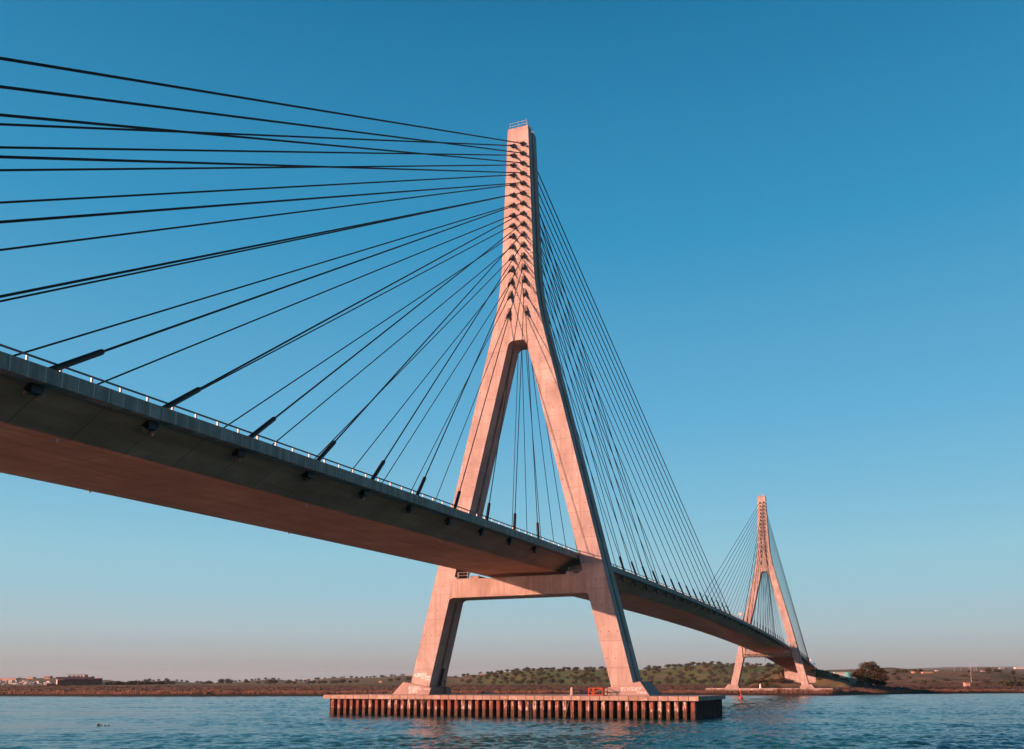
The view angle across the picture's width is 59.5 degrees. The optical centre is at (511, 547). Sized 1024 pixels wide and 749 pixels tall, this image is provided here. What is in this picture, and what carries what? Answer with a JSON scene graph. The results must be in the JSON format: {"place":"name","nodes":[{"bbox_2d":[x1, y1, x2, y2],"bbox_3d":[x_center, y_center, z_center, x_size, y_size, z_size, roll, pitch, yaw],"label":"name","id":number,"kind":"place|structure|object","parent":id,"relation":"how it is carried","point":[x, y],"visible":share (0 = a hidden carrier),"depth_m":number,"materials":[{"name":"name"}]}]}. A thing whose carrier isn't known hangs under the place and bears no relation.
{"place":"outdoors","nodes":[
{"label":"outdoors","id":0,"kind":"place"},
{"bbox_2d":[55,676,101,684],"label":"maroon building","id":1,"kind":"structure","parent":0,"point":[90,680],"depth_m":788.81,"materials":[{"name":"brown paint"}]},
{"bbox_2d":[0,693,1023,748],"bbox_3d":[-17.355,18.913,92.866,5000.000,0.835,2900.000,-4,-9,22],"label":"water","id":2,"kind":"structure","parent":0,"point":[942,721],"depth_m":99.22,"materials":[{"name":"teal liquid"}]},
{"bbox_2d":[324,694,725,719],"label":"piled platform","id":3,"kind":"structure","parent":2,"relation":"in","point":[670,707],"depth_m":128.49,"materials":[{"name":"concrete"}]},
{"bbox_2d":[392,120,661,695],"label":"bridge pylon","id":4,"kind":"object","parent":3,"relation":"on","point":[454,590],"visible":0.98,"depth_m":143.86,"materials":[{"name":"concrete"}]},
{"bbox_2d":[0,194,511,301],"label":"stay cable","id":5,"kind":"object","parent":4,"relation":"attached to","point":[42,292],"visible":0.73,"depth_m":84.88,"materials":[{"name":"metal"}]},
{"bbox_2d":[0,146,512,155],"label":"stay cable","id":6,"kind":"object","parent":4,"relation":"attached to","point":[64,148],"visible":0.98,"depth_m":85.56,"materials":[{"name":"metal"}]},
{"bbox_2d":[0,174,512,203],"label":"stay cable","id":7,"kind":"object","parent":4,"relation":"attached to","point":[55,199],"visible":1,"depth_m":86.71,"materials":[{"name":"metal"}]},
{"bbox_2d":[0,184,512,250],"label":"stay cable","id":8,"kind":"object","parent":4,"relation":"attached to","point":[50,243],"visible":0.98,"depth_m":86.87,"materials":[{"name":"metal"}]},
{"bbox_2d":[0,123,512,146],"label":"stay cable","id":9,"kind":"object","parent":4,"relation":"attached to","point":[72,127],"visible":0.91,"depth_m":88.79,"materials":[{"name":"metal"}]},
{"bbox_2d":[0,164,512,170],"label":"stay cable","id":10,"kind":"object","parent":4,"relation":"attached to","point":[77,169],"visible":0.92,"depth_m":83.98,"materials":[{"name":"metal"}]},
{"bbox_2d":[0,57,521,143],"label":"stay cable","id":11,"kind":"object","parent":4,"relation":"attached to","point":[116,77],"visible":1,"depth_m":68.79,"materials":[{"name":"metal"}]},
{"bbox_2d":[0,85,521,153],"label":"stay cable","id":12,"kind":"object","parent":4,"relation":"attached to","point":[110,100],"visible":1,"depth_m":68.56,"materials":[{"name":"metal"}]},
{"bbox_2d":[0,113,521,163],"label":"stay cable","id":13,"kind":"object","parent":4,"relation":"attached to","point":[105,124],"visible":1,"depth_m":68.19,"materials":[{"name":"metal"}]},
{"bbox_2d":[0,155,521,173],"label":"stay cable","id":14,"kind":"object","parent":4,"relation":"attached to","point":[98,159],"visible":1,"depth_m":67.47,"materials":[{"name":"metal"}]},
{"bbox_2d":[0,182,521,223],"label":"stay cable","id":15,"kind":"object","parent":4,"relation":"attached to","point":[98,214],"visible":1,"depth_m":66.47,"materials":[{"name":"metal"}]},
{"bbox_2d":[0,192,521,297],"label":"stay cable","id":16,"kind":"object","parent":4,"relation":"attached to","point":[96,277],"visible":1,"depth_m":65.24,"materials":[{"name":"metal"}]},
{"bbox_2d":[14,204,511,355],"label":"stay cable","id":17,"kind":"object","parent":4,"relation":"attached to","point":[77,336],"visible":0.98,"depth_m":88.88,"materials":[{"name":"metal"}]},
{"bbox_2d":[49,202,521,370],"bbox_3d":[-12.320,-33.599,99.633,0.380,62.330,94.918,-3,-9,17],"label":"stay cable","id":18,"kind":"object","parent":4,"relation":"attached to","point":[78,360],"visible":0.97,"depth_m":62.86,"materials":[{"name":"metal"}]},
{"bbox_2d":[97,215,511,384],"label":"stay cable","id":19,"kind":"object","parent":4,"relation":"attached to","point":[284,307],"visible":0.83,"depth_m":96.24,"materials":[{"name":"metal"}]},
{"bbox_2d":[162,212,522,408],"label":"stay cable","id":20,"kind":"object","parent":4,"relation":"attached to","point":[181,398],"visible":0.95,"depth_m":72.19,"materials":[{"name":"metal"}]},
{"bbox_2d":[201,225,511,389],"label":"stay cable","id":21,"kind":"object","parent":4,"relation":"attached to","point":[510,226],"visible":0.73,"depth_m":106.97,"materials":[{"name":"metal"}]},
{"bbox_2d":[223,236,511,427],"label":"stay cable","id":22,"kind":"object","parent":4,"relation":"attached to","point":[350,343],"visible":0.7,"depth_m":108.09,"materials":[{"name":"metal"}]},
{"bbox_2d":[249,223,522,437],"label":"stay cable","id":23,"kind":"object","parent":4,"relation":"attached to","point":[261,428],"visible":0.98,"depth_m":81.46,"materials":[{"name":"metal"}]},
{"bbox_2d":[272,247,511,444],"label":"stay cable","id":24,"kind":"object","parent":4,"relation":"attached to","point":[383,352],"visible":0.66,"depth_m":115.30,"materials":[{"name":"metal"}]},
{"bbox_2d":[314,258,511,458],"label":"stay cable","id":25,"kind":"object","parent":4,"relation":"attached to","point":[509,259],"visible":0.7,"depth_m":123.62,"materials":[{"name":"metal"}]},
{"bbox_2d":[316,233,522,460],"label":"stay cable","id":26,"kind":"object","parent":4,"relation":"attached to","point":[326,451],"visible":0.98,"depth_m":89.70,"materials":[{"name":"metal"}]},
{"bbox_2d":[350,269,510,471],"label":"stay cable","id":27,"kind":"object","parent":4,"relation":"attached to","point":[509,271],"visible":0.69,"depth_m":126.12,"materials":[{"name":"metal"}]},
{"bbox_2d":[438,668,444,685],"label":"access door","id":28,"kind":"structure","parent":4,"relation":"in","point":[442,673],"depth_m":145.75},
{"bbox_2d":[382,282,509,482],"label":"stay cable","id":29,"kind":"object","parent":4,"relation":"attached to","point":[445,383],"visible":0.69,"depth_m":131.34,"materials":[{"name":"metal"}]},
{"bbox_2d":[370,244,522,479],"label":"stay cable","id":30,"kind":"object","parent":4,"relation":"attached to","point":[377,471],"visible":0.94,"depth_m":97.56,"materials":[{"name":"metal"}]},
{"bbox_2d":[410,296,509,492],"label":"stay cable","id":31,"kind":"object","parent":4,"relation":"attached to","point":[508,298],"visible":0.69,"depth_m":135.01,"materials":[{"name":"metal"}]},
{"bbox_2d":[416,256,522,494],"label":"stay cable","id":32,"kind":"object","parent":4,"relation":"attached to","point":[421,485],"visible":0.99,"depth_m":105.32,"materials":[{"name":"metal"}]},
{"bbox_2d":[435,314,508,500],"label":"stay cable","id":33,"kind":"object","parent":4,"relation":"attached to","point":[507,315],"visible":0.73,"depth_m":139.56,"materials":[{"name":"metal"}]},
{"bbox_2d":[453,267,523,508],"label":"stay cable","id":34,"kind":"object","parent":4,"relation":"attached to","point":[459,491],"visible":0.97,"depth_m":112.56,"materials":[{"name":"metal"}]},
{"bbox_2d":[485,280,523,519],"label":"stay cable","id":35,"kind":"object","parent":4,"relation":"attached to","point":[488,511],"visible":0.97,"depth_m":119.25,"materials":[{"name":"metal"}]},
{"bbox_2d":[512,366,517,522],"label":"stay cable","id":36,"kind":"object","parent":4,"relation":"attached to","point":[515,438],"visible":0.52,"depth_m":156.19,"materials":[{"name":"metal"}]},
{"bbox_2d":[513,294,524,529],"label":"stay cable","id":37,"kind":"object","parent":4,"relation":"attached to","point":[514,521],"visible":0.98,"depth_m":125.54,"materials":[{"name":"metal"}]},
{"bbox_2d":[522,358,526,525],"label":"stay cable","id":38,"kind":"object","parent":4,"relation":"attached to","point":[524,441],"visible":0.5,"depth_m":160.15,"materials":[{"name":"metal"}]},
{"bbox_2d":[525,311,539,538],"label":"stay cable","id":39,"kind":"object","parent":4,"relation":"attached to","point":[537,529],"visible":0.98,"depth_m":130.64,"materials":[{"name":"metal"}]},
{"bbox_2d":[526,353,540,535],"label":"stay cable","id":40,"kind":"object","parent":4,"relation":"attached to","point":[533,445],"visible":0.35,"depth_m":165.68,"materials":[{"name":"metal"}]},
{"bbox_2d":[532,367,553,540],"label":"stay cable","id":41,"kind":"object","parent":4,"relation":"attached to","point":[542,452],"visible":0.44,"depth_m":169.34,"materials":[{"name":"metal"}]},
{"bbox_2d":[546,424,566,548],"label":"stay cable","id":42,"kind":"object","parent":4,"relation":"attached to","point":[556,485],"visible":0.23,"depth_m":178.06,"materials":[{"name":"metal"}]},
{"bbox_2d":[546,306,615,564],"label":"stay cable","id":43,"kind":"object","parent":4,"relation":"attached to","point":[580,435],"visible":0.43,"depth_m":189.71,"materials":[{"name":"metal"}]},
{"bbox_2d":[543,281,623,565],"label":"stay cable","id":44,"kind":"object","parent":4,"relation":"attached to","point":[582,420],"visible":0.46,"depth_m":190.35,"materials":[{"name":"metal"}]},
{"bbox_2d":[542,265,632,573],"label":"stay cable","id":45,"kind":"object","parent":4,"relation":"attached to","point":[585,413],"visible":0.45,"depth_m":191.62,"materials":[{"name":"metal"}]},
{"bbox_2d":[541,250,639,575],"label":"stay cable","id":46,"kind":"object","parent":4,"relation":"attached to","point":[589,409],"visible":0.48,"depth_m":194.06,"materials":[{"name":"metal"}]},
{"bbox_2d":[541,240,642,565],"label":"stay cable","id":47,"kind":"object","parent":4,"relation":"attached to","point":[590,397],"visible":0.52,"depth_m":194.54,"materials":[{"name":"metal"}]},
{"bbox_2d":[540,227,653,581],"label":"stay cable","id":48,"kind":"object","parent":4,"relation":"attached to","point":[594,397],"visible":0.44,"depth_m":196.78,"materials":[{"name":"metal"}]},
{"bbox_2d":[559,362,636,574],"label":"stay cable","id":49,"kind":"object","parent":4,"relation":"attached to","point":[633,567],"visible":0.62,"depth_m":163.52,"materials":[{"name":"metal"}]},
{"bbox_2d":[549,321,647,578],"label":"stay cable","id":50,"kind":"object","parent":4,"relation":"attached to","point":[600,456],"visible":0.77,"depth_m":166.35,"materials":[{"name":"metal"}]},
{"bbox_2d":[541,220,659,583],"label":"stay cable","id":51,"kind":"object","parent":4,"relation":"attached to","point":[598,395],"visible":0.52,"depth_m":201.89,"materials":[{"name":"metal"}]},
{"bbox_2d":[576,428,624,569],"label":"stay cable","id":52,"kind":"object","parent":4,"relation":"attached to","point":[603,509],"visible":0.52,"depth_m":159.92,"materials":[{"name":"metal"}]},
{"bbox_2d":[545,299,658,583],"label":"stay cable","id":53,"kind":"object","parent":4,"relation":"attached to","point":[604,448],"visible":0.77,"depth_m":169.73,"materials":[{"name":"metal"}]},
{"bbox_2d":[543,283,667,586],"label":"stay cable","id":54,"kind":"object","parent":4,"relation":"attached to","point":[606,439],"visible":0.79,"depth_m":172.78,"materials":[{"name":"metal"}]},
{"bbox_2d":[542,270,675,590],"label":"stay cable","id":55,"kind":"object","parent":4,"relation":"attached to","point":[609,431],"visible":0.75,"depth_m":175.12,"materials":[{"name":"metal"}]},
{"bbox_2d":[542,260,683,593],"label":"stay cable","id":56,"kind":"object","parent":4,"relation":"attached to","point":[612,425],"visible":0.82,"depth_m":177.89,"materials":[{"name":"metal"}]},
{"bbox_2d":[541,247,690,596],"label":"stay cable","id":57,"kind":"object","parent":4,"relation":"attached to","point":[615,420],"visible":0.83,"depth_m":180.33,"materials":[{"name":"metal"}]},
{"bbox_2d":[541,237,697,599],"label":"stay cable","id":58,"kind":"object","parent":4,"relation":"attached to","point":[617,414],"visible":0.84,"depth_m":182.91,"materials":[{"name":"metal"}]},
{"bbox_2d":[540,225,704,602],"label":"stay cable","id":59,"kind":"object","parent":4,"relation":"attached to","point":[618,405],"visible":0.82,"depth_m":184.35,"materials":[{"name":"metal"}]},
{"bbox_2d":[540,215,709,604],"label":"stay cable","id":60,"kind":"object","parent":4,"relation":"attached to","point":[621,401],"visible":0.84,"depth_m":186.74,"materials":[{"name":"metal"}]},
{"bbox_2d":[539,204,715,607],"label":"stay cable","id":61,"kind":"object","parent":4,"relation":"attached to","point":[622,395],"visible":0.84,"depth_m":188.62,"materials":[{"name":"metal"}]},
{"bbox_2d":[539,194,720,609],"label":"stay cable","id":62,"kind":"object","parent":4,"relation":"attached to","point":[624,390],"visible":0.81,"depth_m":190.85,"materials":[{"name":"metal"}]},
{"bbox_2d":[538,182,726,612],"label":"stay cable","id":63,"kind":"object","parent":4,"relation":"attached to","point":[625,382],"visible":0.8,"depth_m":192.01,"materials":[{"name":"metal"}]},
{"bbox_2d":[538,172,730,613],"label":"stay cable","id":64,"kind":"object","parent":4,"relation":"attached to","point":[626,375],"visible":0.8,"depth_m":192.90,"materials":[{"name":"metal"}]},
{"bbox_2d":[588,688,606,695],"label":"barrier frame","id":65,"kind":"object","parent":3,"relation":"on","point":[594,691],"visible":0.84,"depth_m":129.00,"materials":[{"name":"orange paint"}]},
{"bbox_2d":[0,664,1023,696],"bbox_3d":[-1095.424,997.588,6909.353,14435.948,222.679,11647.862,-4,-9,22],"label":"ground","id":66,"kind":"structure","parent":0,"point":[952,674],"depth_m":754.68,"materials":[{"name":"soil"}]},
{"bbox_2d":[0,678,18,680],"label":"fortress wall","id":67,"kind":"structure","parent":66,"relation":"on","point":[4,679],"depth_m":1400.53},
{"bbox_2d":[67,674,87,676],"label":"long pale building","id":68,"kind":"structure","parent":66,"relation":"on","point":[75,675],"depth_m":1350.74,"materials":[{"name":"white"}]},
{"bbox_2d":[0,677,1023,691],"bbox_3d":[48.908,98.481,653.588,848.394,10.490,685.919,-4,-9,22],"label":"marsh scrub","id":69,"kind":"object","parent":66,"relation":"on","point":[493,688],"visible":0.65,"depth_m":525.91,"materials":[{"name":"plant"}]},
{"bbox_2d":[0,687,1023,693],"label":"reed bed","id":70,"kind":"object","parent":66,"relation":"on","point":[779,690],"visible":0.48,"depth_m":408.01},
{"bbox_2d":[762,682,773,687],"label":"bush","id":71,"kind":"object","parent":66,"relation":"on","point":[766,685],"visible":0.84,"depth_m":470.30,"materials":[{"name":"green plant"}]},
{"bbox_2d":[706,688,834,690],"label":"bank platform","id":72,"kind":"structure","parent":66,"relation":"on","point":[816,689],"depth_m":427.39,"materials":[{"name":"concrete"}]},
{"bbox_2d":[725,492,814,687],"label":"bridge pylon","id":73,"kind":"object","parent":72,"relation":"on","point":[740,659],"visible":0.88,"depth_m":439.66,"materials":[{"name":"concrete"}]},
{"bbox_2d":[0,344,814,670],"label":"bridge deck","id":74,"kind":"structure","parent":73,"relation":"on","point":[62,428],"depth_m":73.41,"materials":[{"name":"concrete"}]},
{"bbox_2d":[700,502,759,600],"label":"stay cable","id":75,"kind":"object","parent":73,"relation":"attached to","point":[729,552],"visible":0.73,"depth_m":372.22,"materials":[{"name":"metal"}]},
{"bbox_2d":[705,506,759,601],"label":"stay cable","id":76,"kind":"object","parent":73,"relation":"attached to","point":[732,553],"visible":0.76,"depth_m":382.70,"materials":[{"name":"metal"}]},
{"bbox_2d":[710,510,759,601],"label":"stay cable","id":77,"kind":"object","parent":73,"relation":"attached to","point":[734,556],"visible":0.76,"depth_m":386.34,"materials":[{"name":"metal"}]},
{"bbox_2d":[714,514,759,602],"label":"stay cable","id":78,"kind":"object","parent":73,"relation":"attached to","point":[735,561],"visible":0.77,"depth_m":387.47,"materials":[{"name":"metal"}]},
{"bbox_2d":[716,518,759,607],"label":"stay cable","id":79,"kind":"object","parent":73,"relation":"attached to","point":[738,561],"visible":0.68,"depth_m":396.70,"materials":[{"name":"metal"}]},
{"bbox_2d":[723,520,760,601],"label":"stay cable","id":80,"kind":"object","parent":73,"relation":"attached to","point":[741,561],"visible":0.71,"depth_m":399.81,"materials":[{"name":"metal"}]},
{"bbox_2d":[743,505,762,620],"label":"stay cable","id":81,"kind":"object","parent":73,"relation":"attached to","point":[751,571],"visible":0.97,"depth_m":341.39,"materials":[{"name":"metal"}]},
{"bbox_2d":[747,506,763,622],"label":"stay cable","id":82,"kind":"object","parent":73,"relation":"attached to","point":[754,570],"visible":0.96,"depth_m":354.79,"materials":[{"name":"metal"}]},
{"bbox_2d":[750,509,763,623],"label":"stay cable","id":83,"kind":"object","parent":73,"relation":"attached to","point":[755,578],"visible":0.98,"depth_m":356.42,"materials":[{"name":"metal"}]},
{"bbox_2d":[753,513,763,625],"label":"stay cable","id":84,"kind":"object","parent":73,"relation":"attached to","point":[758,574],"visible":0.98,"depth_m":366.11,"materials":[{"name":"metal"}]},
{"bbox_2d":[757,516,763,627],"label":"stay cable","id":85,"kind":"object","parent":73,"relation":"attached to","point":[760,573],"visible":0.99,"depth_m":378.55,"materials":[{"name":"metal"}]},
{"bbox_2d":[760,527,763,628],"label":"stay cable","id":86,"kind":"object","parent":73,"relation":"attached to","point":[761,584],"visible":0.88,"depth_m":372.69,"materials":[{"name":"metal"}]},
{"bbox_2d":[763,565,763,630],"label":"stay cable","id":87,"kind":"object","parent":73,"relation":"attached to","point":[763,589],"visible":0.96,"depth_m":381.82,"materials":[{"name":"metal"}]},
{"bbox_2d":[764,527,765,631],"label":"stay cable","id":88,"kind":"object","parent":73,"relation":"attached to","point":[765,601],"visible":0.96,"depth_m":375.14,"materials":[{"name":"metal"}]},
{"bbox_2d":[742,640,791,660],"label":"inspection gantry","id":89,"kind":"object","parent":73,"relation":"attached to","point":[763,655],"visible":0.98,"depth_m":434.85,"materials":[{"name":"grey metal"}]},
{"bbox_2d":[765,546,770,634],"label":"stay cable","id":90,"kind":"object","parent":73,"relation":"attached to","point":[768,595],"visible":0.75,"depth_m":395.79,"materials":[{"name":"metal"}]},
{"bbox_2d":[770,546,803,656],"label":"stay cable","id":91,"kind":"object","parent":73,"relation":"attached to","point":[787,603],"visible":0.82,"depth_m":483.60,"materials":[{"name":"metal"}]},
{"bbox_2d":[769,536,805,657],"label":"stay cable","id":92,"kind":"object","parent":73,"relation":"attached to","point":[787,597],"visible":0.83,"depth_m":490.17,"materials":[{"name":"metal"}]},
{"bbox_2d":[770,542,804,657],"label":"stay cable","id":93,"kind":"object","parent":73,"relation":"attached to","point":[787,600],"visible":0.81,"depth_m":486.27,"materials":[{"name":"metal"}]},
{"bbox_2d":[768,527,807,659],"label":"stay cable","id":94,"kind":"object","parent":73,"relation":"attached to","point":[788,594],"visible":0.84,"depth_m":495.83,"materials":[{"name":"metal"}]},
{"bbox_2d":[769,533,806,658],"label":"stay cable","id":95,"kind":"object","parent":73,"relation":"attached to","point":[788,597],"visible":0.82,"depth_m":492.61,"materials":[{"name":"metal"}]},
{"bbox_2d":[767,515,809,661],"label":"stay cable","id":96,"kind":"object","parent":73,"relation":"attached to","point":[788,588],"visible":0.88,"depth_m":498.71,"materials":[{"name":"metal"}]},
{"bbox_2d":[768,524,808,660],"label":"stay cable","id":97,"kind":"object","parent":73,"relation":"attached to","point":[788,592],"visible":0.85,"depth_m":498.67,"materials":[{"name":"metal"}]},
{"bbox_2d":[768,521,808,658],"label":"stay cable","id":98,"kind":"object","parent":73,"relation":"attached to","point":[787,587],"visible":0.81,"depth_m":497.25,"materials":[{"name":"metal"}]},
{"bbox_2d":[748,668,853,687],"bbox_3d":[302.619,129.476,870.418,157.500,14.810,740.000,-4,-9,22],"label":"embankment","id":99,"kind":"structure","parent":66,"relation":"on","point":[829,680],"depth_m":574.53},
{"bbox_2d":[785,667,816,682],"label":"bridge abutment","id":100,"kind":"object","parent":99,"relation":"on","point":[792,677],"visible":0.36,"depth_m":594.99,"materials":[{"name":"concrete"}]},
{"bbox_2d":[830,672,850,677],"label":"teal warehouse","id":101,"kind":"structure","parent":99,"relation":"on","point":[841,674],"depth_m":690.49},
{"bbox_2d":[851,661,889,686],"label":"spreading tree","id":102,"kind":"object","parent":66,"relation":"on","point":[861,677],"visible":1,"depth_m":559.24,"materials":[{"name":"green plant"}]},
{"bbox_2d":[1000,679,1017,685],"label":"bush","id":103,"kind":"object","parent":66,"relation":"on","point":[1010,682],"visible":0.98,"depth_m":637.92,"materials":[{"name":"green plant"}]},
{"bbox_2d":[1015,680,1023,685],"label":"bush","id":104,"kind":"object","parent":66,"relation":"on","point":[1019,683],"visible":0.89,"depth_m":639.04,"materials":[{"name":"green plant"}]},
{"bbox_2d":[0,0,1023,682],"label":"sky","id":105,"kind":"structure","parent":0,"point":[793,229],"materials":[{"name":"blue"}]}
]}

